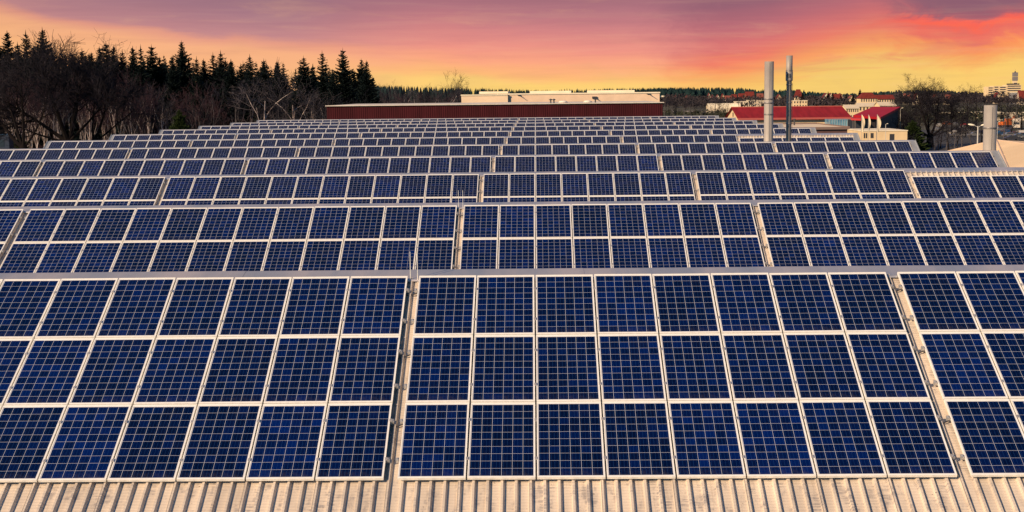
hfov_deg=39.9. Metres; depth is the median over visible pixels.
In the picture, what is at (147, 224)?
solar panel
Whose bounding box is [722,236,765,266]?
solar panel
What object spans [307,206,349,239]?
solar panel
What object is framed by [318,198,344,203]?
solar panel
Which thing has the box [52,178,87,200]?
solar panel
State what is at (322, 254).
solar panel
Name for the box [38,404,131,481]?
solar panel
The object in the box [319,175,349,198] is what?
solar panel
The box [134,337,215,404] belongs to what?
solar panel
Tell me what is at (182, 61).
spruce tree
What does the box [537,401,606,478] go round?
solar panel
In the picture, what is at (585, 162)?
solar panel
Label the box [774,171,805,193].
solar panel
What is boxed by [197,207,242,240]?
solar panel
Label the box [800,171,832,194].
solar panel
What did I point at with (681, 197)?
solar panel
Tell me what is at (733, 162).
solar panel
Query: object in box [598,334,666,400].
solar panel
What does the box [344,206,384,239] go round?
solar panel
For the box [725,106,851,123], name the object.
red roofed hall
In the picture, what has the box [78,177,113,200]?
solar panel
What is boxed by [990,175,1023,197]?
solar panel
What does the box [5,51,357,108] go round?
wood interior
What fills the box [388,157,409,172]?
solar panel
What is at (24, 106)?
birch tree
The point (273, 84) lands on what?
spruce tree
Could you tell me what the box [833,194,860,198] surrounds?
solar panel
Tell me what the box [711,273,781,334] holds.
solar panel
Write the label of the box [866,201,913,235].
solar panel
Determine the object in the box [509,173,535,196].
solar panel
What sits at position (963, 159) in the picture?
solar panel
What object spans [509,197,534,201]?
solar panel
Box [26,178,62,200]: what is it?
solar panel
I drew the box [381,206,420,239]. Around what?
solar panel
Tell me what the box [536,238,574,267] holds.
solar panel
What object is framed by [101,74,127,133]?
birch tree
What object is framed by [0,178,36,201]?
solar panel
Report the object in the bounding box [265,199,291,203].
solar panel
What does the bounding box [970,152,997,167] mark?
solar panel
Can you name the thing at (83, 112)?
birch tree
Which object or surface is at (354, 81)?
spruce tree
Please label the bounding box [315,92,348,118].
bare tree
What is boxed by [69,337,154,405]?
solar panel
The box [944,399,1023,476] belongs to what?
solar panel
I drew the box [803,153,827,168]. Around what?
solar panel
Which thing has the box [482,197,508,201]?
solar panel
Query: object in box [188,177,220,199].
solar panel
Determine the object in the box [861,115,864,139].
flag
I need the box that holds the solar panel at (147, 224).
[123,208,171,241]
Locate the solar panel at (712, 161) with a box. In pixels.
[701,154,724,169]
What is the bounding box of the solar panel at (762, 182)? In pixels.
[748,171,778,194]
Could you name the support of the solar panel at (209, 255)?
on the mounting rail
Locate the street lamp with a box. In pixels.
[968,124,982,143]
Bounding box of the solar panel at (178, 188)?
[162,177,195,199]
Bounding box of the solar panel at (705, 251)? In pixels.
[685,236,727,266]
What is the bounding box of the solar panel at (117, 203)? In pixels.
[102,200,129,205]
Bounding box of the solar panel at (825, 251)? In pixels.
[803,235,849,265]
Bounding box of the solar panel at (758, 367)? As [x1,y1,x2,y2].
[721,333,797,401]
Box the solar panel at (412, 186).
[399,175,426,197]
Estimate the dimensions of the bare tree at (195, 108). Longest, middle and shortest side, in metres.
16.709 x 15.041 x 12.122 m
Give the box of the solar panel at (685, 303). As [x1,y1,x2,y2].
[652,273,719,334]
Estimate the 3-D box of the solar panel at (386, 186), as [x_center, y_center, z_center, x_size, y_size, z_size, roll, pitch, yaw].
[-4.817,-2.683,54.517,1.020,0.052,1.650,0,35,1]
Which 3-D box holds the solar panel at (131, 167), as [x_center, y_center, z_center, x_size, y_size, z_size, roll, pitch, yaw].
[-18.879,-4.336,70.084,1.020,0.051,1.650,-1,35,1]
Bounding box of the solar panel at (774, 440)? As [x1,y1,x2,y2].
[734,400,815,477]
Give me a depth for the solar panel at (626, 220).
39.03 m
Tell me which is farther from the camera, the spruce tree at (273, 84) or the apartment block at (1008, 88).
the apartment block at (1008, 88)
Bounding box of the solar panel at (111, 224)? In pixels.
[87,208,135,242]
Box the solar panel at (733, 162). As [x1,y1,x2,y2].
[722,154,744,169]
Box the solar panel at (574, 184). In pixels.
[561,173,588,195]
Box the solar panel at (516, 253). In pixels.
[498,238,535,268]
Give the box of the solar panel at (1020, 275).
[1015,271,1023,290]
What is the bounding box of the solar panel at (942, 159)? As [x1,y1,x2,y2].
[929,152,956,167]
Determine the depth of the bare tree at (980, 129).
326.78 m
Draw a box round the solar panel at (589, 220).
[571,204,609,237]
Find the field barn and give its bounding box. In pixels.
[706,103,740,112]
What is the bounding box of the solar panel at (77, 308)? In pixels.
[35,278,117,338]
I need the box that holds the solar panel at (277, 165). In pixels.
[265,158,288,173]
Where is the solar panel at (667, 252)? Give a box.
[647,237,688,267]
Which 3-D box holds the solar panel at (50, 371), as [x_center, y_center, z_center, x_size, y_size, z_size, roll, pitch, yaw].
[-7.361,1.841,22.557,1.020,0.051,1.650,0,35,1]
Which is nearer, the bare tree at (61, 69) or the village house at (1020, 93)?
the bare tree at (61, 69)
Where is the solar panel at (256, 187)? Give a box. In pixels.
[240,176,272,198]
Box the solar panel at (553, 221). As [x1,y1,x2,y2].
[535,204,572,237]
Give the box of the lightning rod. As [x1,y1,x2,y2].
[417,252,418,282]
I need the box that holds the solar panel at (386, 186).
[372,175,400,197]
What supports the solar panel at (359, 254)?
on the mounting rail
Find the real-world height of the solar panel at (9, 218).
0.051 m
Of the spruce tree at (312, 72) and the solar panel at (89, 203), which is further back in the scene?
the spruce tree at (312, 72)
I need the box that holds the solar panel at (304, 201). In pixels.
[292,199,318,203]
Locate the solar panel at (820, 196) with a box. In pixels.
[807,194,833,198]
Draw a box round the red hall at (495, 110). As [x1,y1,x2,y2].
[327,101,663,118]
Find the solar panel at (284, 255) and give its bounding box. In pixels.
[262,240,305,270]
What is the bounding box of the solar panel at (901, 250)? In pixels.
[878,235,926,265]
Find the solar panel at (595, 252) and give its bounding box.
[573,237,612,267]
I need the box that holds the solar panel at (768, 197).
[753,194,780,199]
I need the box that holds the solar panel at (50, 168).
[37,160,64,175]
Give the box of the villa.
[856,92,877,102]
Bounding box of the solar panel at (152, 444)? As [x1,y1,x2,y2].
[107,404,196,481]
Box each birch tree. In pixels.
[0,69,27,133]
[8,67,40,136]
[8,78,38,148]
[17,81,55,148]
[23,90,48,145]
[25,81,50,141]
[27,81,46,144]
[30,63,61,145]
[31,74,66,140]
[41,96,69,138]
[43,96,71,133]
[54,69,84,129]
[69,66,109,137]
[70,78,89,139]
[72,102,101,140]
[79,105,99,139]
[88,78,118,139]
[92,99,116,139]
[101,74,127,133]
[104,60,157,133]
[114,84,141,133]
[120,74,165,133]
[120,90,151,133]
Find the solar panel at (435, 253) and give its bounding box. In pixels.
[415,239,454,268]
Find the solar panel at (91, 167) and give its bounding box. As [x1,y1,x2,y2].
[78,160,104,175]
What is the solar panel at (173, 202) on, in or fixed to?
on the mounting rail
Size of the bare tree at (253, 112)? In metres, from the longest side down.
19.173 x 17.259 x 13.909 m
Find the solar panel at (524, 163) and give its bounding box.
[515,156,534,171]
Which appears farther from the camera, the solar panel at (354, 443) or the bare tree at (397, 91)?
the bare tree at (397, 91)
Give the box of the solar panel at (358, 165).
[347,157,369,173]
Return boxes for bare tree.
[0,58,41,132]
[19,31,140,139]
[22,31,96,134]
[24,37,82,118]
[51,43,124,136]
[115,96,160,133]
[119,86,161,133]
[123,95,166,133]
[126,96,193,133]
[142,79,182,131]
[152,87,201,128]
[166,86,229,128]
[173,96,211,128]
[175,79,227,128]
[188,76,231,125]
[207,102,252,125]
[210,71,313,122]
[219,71,274,123]
[224,74,259,122]
[249,77,334,119]
[254,88,295,121]
[259,61,298,116]
[263,81,310,119]
[294,89,326,119]
[298,88,328,119]
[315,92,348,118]
[378,87,391,103]
[379,92,411,102]
[385,86,435,102]
[388,81,407,102]
[389,87,414,102]
[409,88,421,102]
[412,87,442,102]
[415,89,438,102]
[416,84,437,102]
[417,90,440,102]
[430,85,461,102]
[431,89,460,102]
[435,85,462,102]
[438,88,473,102]
[440,70,469,101]
[447,84,464,102]
[450,80,471,101]
[665,97,679,115]
[666,93,675,115]
[676,94,689,115]
[696,101,708,113]
[891,112,922,130]
[922,133,943,150]
[929,110,953,149]
[929,121,951,147]
[935,124,974,148]
[936,126,948,150]
[937,119,955,150]
[944,90,975,133]
[950,121,968,147]
[952,85,982,128]
[955,119,968,146]
[956,119,976,144]
[957,110,977,137]
[958,95,983,121]
[965,85,995,130]
[966,118,1004,142]
[970,93,998,117]
[988,91,1006,108]
[991,96,1017,126]
[998,105,1017,139]
[999,96,1019,126]
[1003,95,1023,129]
[1007,110,1021,131]
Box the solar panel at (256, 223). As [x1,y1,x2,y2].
[234,207,277,240]
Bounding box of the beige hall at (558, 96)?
[461,90,659,102]
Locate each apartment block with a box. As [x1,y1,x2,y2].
[733,101,748,106]
[746,100,756,106]
[792,100,807,105]
[983,83,1020,96]
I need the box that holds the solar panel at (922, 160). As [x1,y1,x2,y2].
[909,152,935,167]
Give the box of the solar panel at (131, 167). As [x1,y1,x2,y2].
[119,160,144,175]
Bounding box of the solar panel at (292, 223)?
[271,207,313,240]
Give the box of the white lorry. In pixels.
[1012,119,1020,128]
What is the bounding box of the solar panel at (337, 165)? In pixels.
[327,158,349,173]
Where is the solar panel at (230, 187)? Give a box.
[214,176,246,199]
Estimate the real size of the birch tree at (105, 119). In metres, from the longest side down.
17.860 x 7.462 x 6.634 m
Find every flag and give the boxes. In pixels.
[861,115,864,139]
[868,115,870,131]
[877,115,880,131]
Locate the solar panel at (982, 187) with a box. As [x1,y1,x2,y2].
[964,176,1000,197]
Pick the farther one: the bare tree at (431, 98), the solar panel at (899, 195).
the bare tree at (431, 98)
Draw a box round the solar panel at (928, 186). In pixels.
[911,176,946,197]
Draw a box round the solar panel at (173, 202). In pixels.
[160,200,186,204]
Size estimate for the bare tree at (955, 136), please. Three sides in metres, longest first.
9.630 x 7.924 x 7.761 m
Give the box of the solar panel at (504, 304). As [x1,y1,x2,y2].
[474,275,536,334]
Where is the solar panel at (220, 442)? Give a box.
[176,404,261,480]
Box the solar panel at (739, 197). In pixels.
[727,195,753,199]
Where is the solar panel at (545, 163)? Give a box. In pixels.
[536,156,555,171]
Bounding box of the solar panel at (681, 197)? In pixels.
[669,195,694,200]
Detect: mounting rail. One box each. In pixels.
[396,454,954,462]
[400,415,940,423]
[404,380,927,388]
[408,346,915,354]
[411,315,904,323]
[414,285,893,292]
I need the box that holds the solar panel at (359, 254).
[338,239,379,269]
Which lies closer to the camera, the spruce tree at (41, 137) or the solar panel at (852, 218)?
the solar panel at (852, 218)
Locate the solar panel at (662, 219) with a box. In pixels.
[643,203,683,236]
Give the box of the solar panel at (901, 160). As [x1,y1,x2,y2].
[888,152,914,167]
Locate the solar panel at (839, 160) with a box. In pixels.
[827,153,852,168]
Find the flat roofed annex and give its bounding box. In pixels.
[758,123,849,132]
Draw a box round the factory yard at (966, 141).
[850,126,1023,150]
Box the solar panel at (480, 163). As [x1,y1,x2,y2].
[470,156,490,171]
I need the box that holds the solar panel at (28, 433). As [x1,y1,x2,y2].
[0,405,66,481]
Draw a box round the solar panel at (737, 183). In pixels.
[722,171,752,195]
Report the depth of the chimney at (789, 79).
89.01 m
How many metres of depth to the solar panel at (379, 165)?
69.92 m
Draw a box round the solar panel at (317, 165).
[306,158,329,173]
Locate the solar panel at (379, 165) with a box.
[368,157,389,172]
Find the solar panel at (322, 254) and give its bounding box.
[300,240,342,270]
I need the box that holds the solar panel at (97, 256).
[73,242,121,271]
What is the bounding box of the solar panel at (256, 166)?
[245,159,268,173]
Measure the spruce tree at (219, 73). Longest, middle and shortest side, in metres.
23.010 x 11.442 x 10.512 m
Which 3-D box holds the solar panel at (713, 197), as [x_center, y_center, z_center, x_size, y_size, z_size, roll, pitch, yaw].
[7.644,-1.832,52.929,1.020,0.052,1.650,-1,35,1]
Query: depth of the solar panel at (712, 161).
69.62 m
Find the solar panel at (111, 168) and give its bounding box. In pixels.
[98,160,124,175]
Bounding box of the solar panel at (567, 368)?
[536,334,601,401]
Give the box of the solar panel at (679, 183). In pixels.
[665,172,694,195]
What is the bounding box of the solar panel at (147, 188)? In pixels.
[131,177,164,199]
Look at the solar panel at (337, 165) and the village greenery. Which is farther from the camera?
the village greenery
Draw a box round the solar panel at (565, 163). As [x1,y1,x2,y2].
[556,155,576,171]
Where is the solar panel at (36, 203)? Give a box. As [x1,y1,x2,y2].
[23,201,50,206]
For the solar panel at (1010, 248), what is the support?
on the mounting rail
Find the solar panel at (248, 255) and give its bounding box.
[224,240,269,270]
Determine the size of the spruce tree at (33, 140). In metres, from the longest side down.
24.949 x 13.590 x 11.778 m
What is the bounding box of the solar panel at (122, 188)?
[104,177,139,200]
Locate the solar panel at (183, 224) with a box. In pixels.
[160,208,206,240]
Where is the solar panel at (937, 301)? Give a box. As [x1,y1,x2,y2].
[897,271,979,332]
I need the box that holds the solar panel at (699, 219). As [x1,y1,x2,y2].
[679,203,720,237]
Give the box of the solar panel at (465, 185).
[452,174,478,197]
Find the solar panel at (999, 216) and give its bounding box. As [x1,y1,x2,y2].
[974,200,1023,233]
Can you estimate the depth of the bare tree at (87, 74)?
255.78 m
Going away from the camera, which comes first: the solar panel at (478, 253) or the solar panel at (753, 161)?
the solar panel at (478, 253)
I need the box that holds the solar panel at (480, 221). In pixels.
[462,205,499,238]
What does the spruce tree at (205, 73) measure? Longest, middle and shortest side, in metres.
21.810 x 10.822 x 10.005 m
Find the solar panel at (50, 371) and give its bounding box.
[4,338,93,405]
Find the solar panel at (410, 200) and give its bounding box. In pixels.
[398,198,423,202]
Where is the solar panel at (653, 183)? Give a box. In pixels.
[639,172,667,195]
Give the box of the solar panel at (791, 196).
[780,194,806,199]
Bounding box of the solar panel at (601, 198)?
[589,196,614,200]
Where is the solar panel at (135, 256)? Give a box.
[111,241,158,271]
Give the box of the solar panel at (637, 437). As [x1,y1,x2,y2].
[602,401,675,478]
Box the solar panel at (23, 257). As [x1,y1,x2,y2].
[0,242,48,272]
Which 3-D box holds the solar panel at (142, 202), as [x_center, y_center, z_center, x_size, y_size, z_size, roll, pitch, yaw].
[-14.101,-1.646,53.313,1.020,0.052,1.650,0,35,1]
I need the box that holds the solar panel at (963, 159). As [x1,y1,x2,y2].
[950,152,977,167]
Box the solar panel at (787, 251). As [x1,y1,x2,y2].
[766,236,810,266]
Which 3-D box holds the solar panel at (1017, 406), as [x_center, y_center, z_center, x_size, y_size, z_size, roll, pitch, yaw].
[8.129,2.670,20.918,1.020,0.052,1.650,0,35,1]
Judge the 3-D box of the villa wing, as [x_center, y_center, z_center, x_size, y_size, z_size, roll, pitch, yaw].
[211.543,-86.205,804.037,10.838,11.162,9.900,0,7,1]
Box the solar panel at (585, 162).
[576,155,597,170]
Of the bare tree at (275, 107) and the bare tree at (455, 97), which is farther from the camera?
the bare tree at (455, 97)
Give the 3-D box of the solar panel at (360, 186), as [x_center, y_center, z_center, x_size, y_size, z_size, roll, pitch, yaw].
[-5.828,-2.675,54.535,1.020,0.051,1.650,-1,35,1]
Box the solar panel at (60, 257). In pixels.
[35,242,85,272]
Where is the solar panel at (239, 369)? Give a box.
[199,336,277,403]
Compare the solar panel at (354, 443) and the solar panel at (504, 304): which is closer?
the solar panel at (354, 443)
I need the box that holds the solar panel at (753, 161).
[742,154,765,169]
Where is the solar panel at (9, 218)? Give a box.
[0,209,23,242]
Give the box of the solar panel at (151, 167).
[139,159,164,175]
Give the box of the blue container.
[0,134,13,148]
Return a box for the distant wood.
[376,85,665,103]
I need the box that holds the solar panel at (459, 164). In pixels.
[450,157,470,172]
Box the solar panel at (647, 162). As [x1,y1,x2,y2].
[637,155,658,170]
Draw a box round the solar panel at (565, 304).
[536,274,596,334]
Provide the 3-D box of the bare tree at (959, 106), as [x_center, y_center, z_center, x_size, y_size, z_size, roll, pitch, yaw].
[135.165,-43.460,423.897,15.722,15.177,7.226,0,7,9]
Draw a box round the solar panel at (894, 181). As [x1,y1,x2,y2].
[878,170,912,193]
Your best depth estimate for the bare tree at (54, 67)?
253.24 m
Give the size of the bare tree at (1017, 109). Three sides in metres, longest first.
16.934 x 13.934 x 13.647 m
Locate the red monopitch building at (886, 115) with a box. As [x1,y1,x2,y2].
[848,107,900,128]
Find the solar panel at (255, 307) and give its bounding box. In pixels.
[218,277,291,336]
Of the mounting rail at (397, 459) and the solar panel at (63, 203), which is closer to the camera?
the mounting rail at (397, 459)
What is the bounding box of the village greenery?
[660,90,1023,107]
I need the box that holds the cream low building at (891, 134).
[847,128,907,139]
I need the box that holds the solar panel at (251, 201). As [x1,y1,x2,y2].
[239,199,265,204]
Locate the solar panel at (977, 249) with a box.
[953,234,1003,264]
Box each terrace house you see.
[842,105,859,116]
[854,103,874,111]
[873,102,896,106]
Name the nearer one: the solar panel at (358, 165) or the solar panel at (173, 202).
the solar panel at (173, 202)
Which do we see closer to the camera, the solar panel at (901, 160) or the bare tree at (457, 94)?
the solar panel at (901, 160)
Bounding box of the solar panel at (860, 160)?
[848,153,873,168]
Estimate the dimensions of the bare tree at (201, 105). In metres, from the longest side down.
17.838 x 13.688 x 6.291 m
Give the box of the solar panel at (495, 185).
[483,174,509,196]
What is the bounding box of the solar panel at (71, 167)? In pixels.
[58,160,84,175]
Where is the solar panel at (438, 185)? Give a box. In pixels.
[425,174,452,197]
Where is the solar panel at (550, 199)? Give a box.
[536,196,562,201]
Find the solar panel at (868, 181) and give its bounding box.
[852,170,885,193]
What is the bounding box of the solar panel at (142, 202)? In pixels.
[129,200,155,204]
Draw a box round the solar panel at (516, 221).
[499,205,535,237]
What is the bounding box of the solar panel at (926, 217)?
[902,201,951,234]
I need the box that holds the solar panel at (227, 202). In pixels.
[212,199,239,204]
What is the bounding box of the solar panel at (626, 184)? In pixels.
[613,172,641,195]
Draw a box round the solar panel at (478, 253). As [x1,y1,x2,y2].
[460,238,498,268]
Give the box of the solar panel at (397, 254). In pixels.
[377,239,416,269]
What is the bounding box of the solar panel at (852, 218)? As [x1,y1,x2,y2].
[830,202,876,235]
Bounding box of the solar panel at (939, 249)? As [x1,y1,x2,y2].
[915,234,964,264]
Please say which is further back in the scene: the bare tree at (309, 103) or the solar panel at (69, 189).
the bare tree at (309, 103)
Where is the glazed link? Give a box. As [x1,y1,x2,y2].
[825,119,847,125]
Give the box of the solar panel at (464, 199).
[451,197,476,202]
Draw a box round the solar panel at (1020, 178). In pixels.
[1017,175,1023,188]
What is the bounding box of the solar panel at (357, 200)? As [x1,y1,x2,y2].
[345,198,371,202]
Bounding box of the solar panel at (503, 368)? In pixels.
[471,335,536,402]
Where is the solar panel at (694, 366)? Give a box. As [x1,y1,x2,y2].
[660,333,731,400]
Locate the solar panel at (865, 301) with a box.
[828,272,905,333]
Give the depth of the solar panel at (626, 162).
69.67 m
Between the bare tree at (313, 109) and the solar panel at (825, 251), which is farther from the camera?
the bare tree at (313, 109)
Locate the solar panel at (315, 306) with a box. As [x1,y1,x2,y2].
[279,276,349,335]
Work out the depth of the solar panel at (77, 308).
23.88 m
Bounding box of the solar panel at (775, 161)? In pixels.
[762,153,786,169]
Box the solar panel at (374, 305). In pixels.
[341,276,407,336]
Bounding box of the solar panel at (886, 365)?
[846,332,929,400]
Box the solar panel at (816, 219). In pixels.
[794,202,838,235]
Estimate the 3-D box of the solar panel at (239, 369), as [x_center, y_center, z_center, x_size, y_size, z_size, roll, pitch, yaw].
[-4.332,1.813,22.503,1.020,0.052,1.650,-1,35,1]
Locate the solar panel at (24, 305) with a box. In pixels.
[0,279,60,339]
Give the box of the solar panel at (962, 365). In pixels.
[919,331,1007,399]
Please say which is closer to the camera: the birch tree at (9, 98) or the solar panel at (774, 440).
the solar panel at (774, 440)
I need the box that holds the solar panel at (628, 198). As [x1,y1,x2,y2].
[615,196,641,200]
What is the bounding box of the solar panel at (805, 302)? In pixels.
[769,272,843,333]
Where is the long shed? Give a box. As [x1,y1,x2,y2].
[997,112,1023,120]
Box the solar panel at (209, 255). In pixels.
[187,241,232,270]
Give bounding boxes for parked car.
[967,132,982,136]
[1001,132,1013,136]
[1004,135,1020,139]
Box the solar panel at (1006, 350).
[981,331,1023,399]
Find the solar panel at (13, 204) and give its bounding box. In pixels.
[0,201,24,206]
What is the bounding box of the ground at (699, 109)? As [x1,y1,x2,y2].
[663,101,1023,136]
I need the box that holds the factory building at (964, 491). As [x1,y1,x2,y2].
[0,115,1023,511]
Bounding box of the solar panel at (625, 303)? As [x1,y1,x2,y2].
[594,274,658,333]
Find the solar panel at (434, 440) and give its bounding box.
[397,402,470,479]
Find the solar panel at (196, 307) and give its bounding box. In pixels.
[157,277,233,337]
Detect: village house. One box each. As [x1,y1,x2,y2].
[745,92,753,96]
[794,89,801,99]
[1016,90,1023,104]
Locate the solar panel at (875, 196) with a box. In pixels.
[860,193,887,198]
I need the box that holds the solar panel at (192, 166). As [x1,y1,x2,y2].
[180,159,204,174]
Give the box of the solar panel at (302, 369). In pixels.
[264,336,338,403]
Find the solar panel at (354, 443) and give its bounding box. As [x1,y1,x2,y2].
[315,403,391,480]
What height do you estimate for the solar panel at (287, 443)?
0.052 m
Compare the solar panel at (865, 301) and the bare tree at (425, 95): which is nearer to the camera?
the solar panel at (865, 301)
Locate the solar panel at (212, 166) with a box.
[200,159,224,174]
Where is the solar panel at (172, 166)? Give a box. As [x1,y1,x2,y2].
[160,159,184,174]
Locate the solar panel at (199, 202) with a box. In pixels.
[186,200,212,204]
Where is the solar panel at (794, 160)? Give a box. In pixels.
[783,153,807,168]
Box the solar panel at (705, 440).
[668,401,745,478]
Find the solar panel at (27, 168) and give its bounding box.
[13,161,40,176]
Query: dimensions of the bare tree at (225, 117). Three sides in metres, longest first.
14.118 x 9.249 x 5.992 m
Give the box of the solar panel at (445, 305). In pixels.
[413,275,476,335]
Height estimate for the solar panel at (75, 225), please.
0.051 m
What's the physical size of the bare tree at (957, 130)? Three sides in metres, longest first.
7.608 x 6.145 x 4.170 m
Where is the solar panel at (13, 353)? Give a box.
[0,338,32,406]
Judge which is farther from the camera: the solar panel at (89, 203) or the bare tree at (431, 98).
the bare tree at (431, 98)
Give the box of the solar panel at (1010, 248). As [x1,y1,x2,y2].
[990,234,1023,264]
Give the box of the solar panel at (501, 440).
[467,402,537,479]
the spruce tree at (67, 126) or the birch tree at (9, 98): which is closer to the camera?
the birch tree at (9, 98)
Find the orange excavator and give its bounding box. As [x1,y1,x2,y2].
[998,116,1015,126]
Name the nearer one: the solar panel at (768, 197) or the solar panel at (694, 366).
the solar panel at (694, 366)
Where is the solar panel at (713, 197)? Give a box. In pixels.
[700,195,726,199]
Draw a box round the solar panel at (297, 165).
[286,158,308,173]
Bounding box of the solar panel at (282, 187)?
[267,176,297,199]
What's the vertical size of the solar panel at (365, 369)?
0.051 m
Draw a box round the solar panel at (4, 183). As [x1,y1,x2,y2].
[0,179,11,198]
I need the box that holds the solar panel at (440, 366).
[406,335,473,403]
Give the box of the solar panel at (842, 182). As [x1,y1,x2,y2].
[826,170,858,193]
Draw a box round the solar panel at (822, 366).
[784,332,863,400]
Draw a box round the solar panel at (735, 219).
[715,203,757,236]
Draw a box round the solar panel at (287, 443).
[246,403,326,480]
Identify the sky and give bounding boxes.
[0,0,1023,95]
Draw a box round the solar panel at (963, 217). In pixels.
[938,201,988,234]
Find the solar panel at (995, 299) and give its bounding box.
[956,271,1023,331]
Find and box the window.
[848,119,867,127]
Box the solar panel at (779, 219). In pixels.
[758,202,801,236]
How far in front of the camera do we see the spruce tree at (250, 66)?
253.49 m
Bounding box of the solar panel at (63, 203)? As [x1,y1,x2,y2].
[49,201,76,205]
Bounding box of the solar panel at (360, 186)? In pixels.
[346,175,374,197]
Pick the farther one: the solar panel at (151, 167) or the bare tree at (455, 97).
the bare tree at (455, 97)
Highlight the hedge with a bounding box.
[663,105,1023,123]
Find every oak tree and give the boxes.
[0,29,151,148]
[0,43,81,148]
[64,62,167,139]
[880,73,980,147]
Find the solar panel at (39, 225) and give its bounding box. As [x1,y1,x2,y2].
[13,209,64,242]
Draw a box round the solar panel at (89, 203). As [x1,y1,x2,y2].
[76,201,103,205]
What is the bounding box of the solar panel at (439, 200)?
[425,197,450,202]
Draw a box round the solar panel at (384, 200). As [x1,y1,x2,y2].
[371,198,397,202]
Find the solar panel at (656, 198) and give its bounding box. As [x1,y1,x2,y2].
[642,195,668,200]
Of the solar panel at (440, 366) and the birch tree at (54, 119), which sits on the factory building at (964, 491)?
the solar panel at (440, 366)
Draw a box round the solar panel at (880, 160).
[868,152,893,168]
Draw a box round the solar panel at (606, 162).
[596,155,617,170]
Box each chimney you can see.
[764,61,773,140]
[786,55,792,140]
[983,105,996,150]
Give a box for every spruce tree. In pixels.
[0,33,16,71]
[0,42,52,148]
[0,46,10,111]
[20,29,32,73]
[26,47,41,111]
[26,47,84,148]
[35,29,55,74]
[41,53,83,147]
[74,44,123,140]
[80,51,89,75]
[87,46,102,73]
[87,53,94,126]
[109,46,160,134]
[110,45,120,81]
[112,46,165,133]
[116,51,129,130]
[143,45,168,128]
[148,56,190,132]
[151,56,189,133]
[168,41,206,123]
[168,110,189,129]
[180,63,195,103]
[185,56,213,128]
[198,59,216,110]
[204,55,218,109]
[207,49,234,125]
[212,61,251,125]
[234,55,275,122]
[235,63,247,96]
[246,61,284,119]
[259,62,291,119]
[281,56,325,119]
[283,79,295,111]
[308,63,326,114]
[315,53,330,106]
[319,49,359,108]
[319,69,344,119]
[349,68,361,103]
[352,60,377,102]
[352,61,380,103]
[372,76,382,103]
[905,120,930,150]
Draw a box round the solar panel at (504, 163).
[494,156,514,171]
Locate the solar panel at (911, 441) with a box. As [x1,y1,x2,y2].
[866,399,956,476]
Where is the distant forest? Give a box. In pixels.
[634,87,982,97]
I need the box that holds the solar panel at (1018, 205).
[1011,200,1023,226]
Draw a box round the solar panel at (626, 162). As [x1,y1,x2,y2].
[617,155,637,170]
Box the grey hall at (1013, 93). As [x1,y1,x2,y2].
[1009,92,1016,103]
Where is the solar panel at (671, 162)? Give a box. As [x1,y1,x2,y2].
[661,154,683,170]
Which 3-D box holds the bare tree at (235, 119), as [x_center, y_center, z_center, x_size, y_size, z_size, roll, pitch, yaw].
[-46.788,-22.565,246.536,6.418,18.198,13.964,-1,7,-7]
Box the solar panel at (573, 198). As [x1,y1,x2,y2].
[562,196,587,201]
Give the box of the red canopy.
[851,116,860,128]
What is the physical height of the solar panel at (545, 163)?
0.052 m
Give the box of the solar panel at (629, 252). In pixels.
[610,237,650,267]
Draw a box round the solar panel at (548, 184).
[536,173,561,196]
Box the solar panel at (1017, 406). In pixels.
[1010,399,1023,432]
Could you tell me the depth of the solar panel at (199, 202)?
53.78 m
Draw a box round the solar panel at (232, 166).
[221,159,245,174]
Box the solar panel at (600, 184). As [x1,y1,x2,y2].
[587,173,614,195]
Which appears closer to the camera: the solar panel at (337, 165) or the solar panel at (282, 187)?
the solar panel at (282, 187)
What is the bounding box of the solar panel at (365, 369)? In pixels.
[329,335,400,403]
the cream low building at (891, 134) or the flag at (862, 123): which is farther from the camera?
the cream low building at (891, 134)
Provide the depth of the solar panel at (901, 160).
69.50 m
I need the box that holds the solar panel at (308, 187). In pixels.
[293,175,323,198]
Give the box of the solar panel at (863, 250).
[840,235,887,265]
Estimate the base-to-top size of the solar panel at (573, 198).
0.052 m
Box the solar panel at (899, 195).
[887,193,914,198]
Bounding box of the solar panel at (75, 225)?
[50,208,100,241]
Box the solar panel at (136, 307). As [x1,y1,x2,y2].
[96,277,175,338]
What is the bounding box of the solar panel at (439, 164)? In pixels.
[429,157,450,172]
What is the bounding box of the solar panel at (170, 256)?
[148,241,195,271]
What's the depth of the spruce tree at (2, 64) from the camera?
274.38 m
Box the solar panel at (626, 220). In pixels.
[607,204,646,236]
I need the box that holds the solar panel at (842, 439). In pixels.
[800,400,886,477]
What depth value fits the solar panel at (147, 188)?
54.67 m
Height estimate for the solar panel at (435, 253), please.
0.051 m
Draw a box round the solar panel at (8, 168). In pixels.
[0,161,20,176]
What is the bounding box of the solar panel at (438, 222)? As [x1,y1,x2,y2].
[418,205,456,238]
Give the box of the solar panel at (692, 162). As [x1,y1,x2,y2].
[681,154,703,169]
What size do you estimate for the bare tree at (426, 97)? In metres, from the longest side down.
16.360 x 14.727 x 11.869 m
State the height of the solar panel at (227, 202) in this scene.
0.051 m
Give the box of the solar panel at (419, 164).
[409,157,429,172]
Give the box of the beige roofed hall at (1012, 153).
[948,139,1023,166]
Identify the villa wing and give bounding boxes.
[875,95,894,101]
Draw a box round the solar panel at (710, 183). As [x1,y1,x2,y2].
[696,172,725,194]
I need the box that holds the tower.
[1012,71,1017,84]
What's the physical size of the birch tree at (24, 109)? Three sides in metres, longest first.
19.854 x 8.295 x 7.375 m
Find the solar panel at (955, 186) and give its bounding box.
[938,176,973,197]

